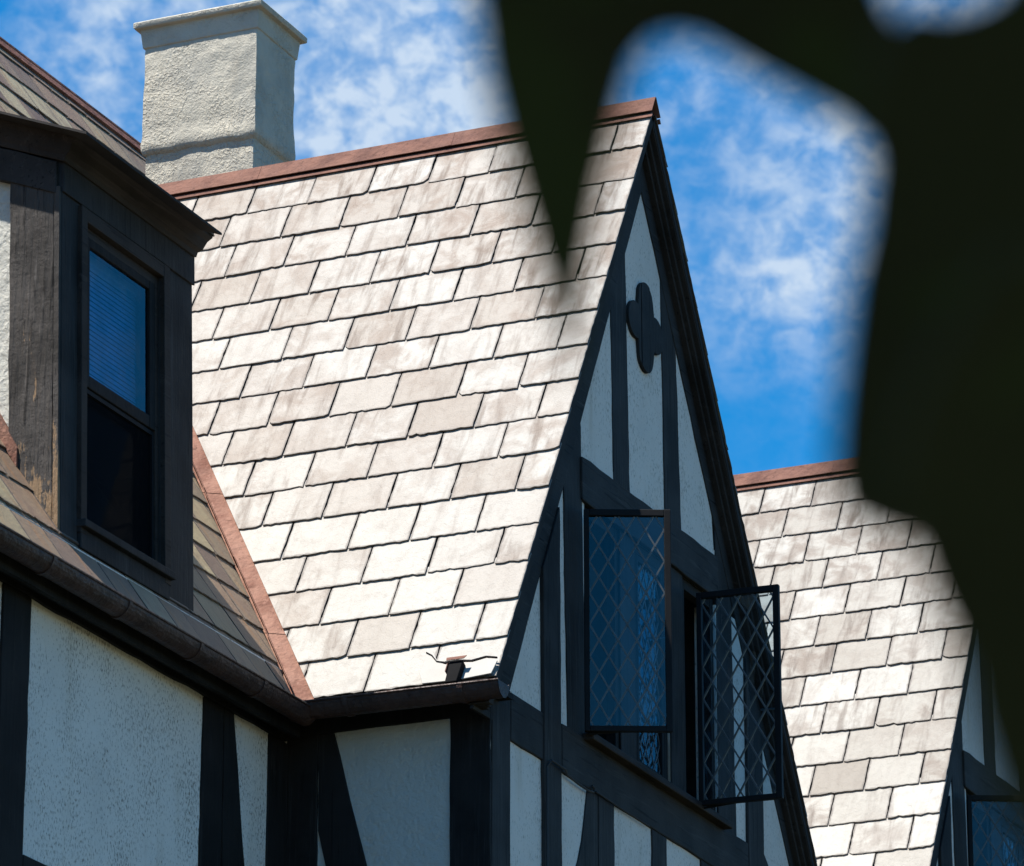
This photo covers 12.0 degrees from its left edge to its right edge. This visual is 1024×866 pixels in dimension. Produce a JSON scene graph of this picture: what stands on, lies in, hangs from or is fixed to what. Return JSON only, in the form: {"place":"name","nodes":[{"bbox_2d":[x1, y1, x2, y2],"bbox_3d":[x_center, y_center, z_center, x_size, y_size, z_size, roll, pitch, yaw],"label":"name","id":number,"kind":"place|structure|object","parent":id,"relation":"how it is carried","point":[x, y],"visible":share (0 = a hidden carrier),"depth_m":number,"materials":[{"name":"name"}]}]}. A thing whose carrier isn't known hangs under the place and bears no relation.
{"place":"outdoors","nodes":[
{"label":"outdoors","id":0,"kind":"place"},
{"bbox_2d":[0,0,975,474],"label":"sky","id":1,"kind":"structure","parent":0,"point":[768,185],"materials":[{"name":"blue"}]},
{"bbox_2d":[0,0,1023,865],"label":"timber framed house","id":2,"kind":"structure","parent":0,"point":[346,518],"depth_m":24.15,"materials":[{"name":"paint"}]},
{"bbox_2d":[76,205,175,599],"bbox_3d":[-1.801,-0.126,22.179,0.215,1.635,0.857,-9,-21,23],"label":"sash window","id":3,"kind":"structure","parent":2,"relation":"in","point":[117,519],"depth_m":22.24,"materials":[{"name":"brown paint"}]},
{"bbox_2d":[668,733,670,781],"bbox_3d":[0.828,1.365,25.299,0.035,1.120,0.262,-9,-21,23],"label":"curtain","id":4,"kind":"object","parent":2,"relation":"hanging from","point":[669,778],"visible":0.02,"depth_m":25.11,"materials":[{"name":"fabric"}]},
{"bbox_2d":[584,505,783,810],"bbox_3d":[0.887,1.144,24.622,0.555,1.238,1.850,-9,-21,23],"label":"casement window","id":5,"kind":"structure","parent":2,"relation":"in","point":[661,616],"depth_m":24.78,"materials":[{"name":"black paint"}]},
{"bbox_2d":[966,791,1023,865],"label":"casement window","id":6,"kind":"structure","parent":2,"relation":"in","point":[974,803],"depth_m":29.22,"materials":[{"name":"black paint"}]},
{"label":"ground","id":7,"kind":"structure","parent":0,"visible":0},
{"bbox_2d":[472,0,1023,855],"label":"broadleaf tree","id":8,"kind":"object","parent":7,"relation":"on","point":[924,102],"visible":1,"depth_m":1.30,"materials":[{"name":"green plant"}]}
]}

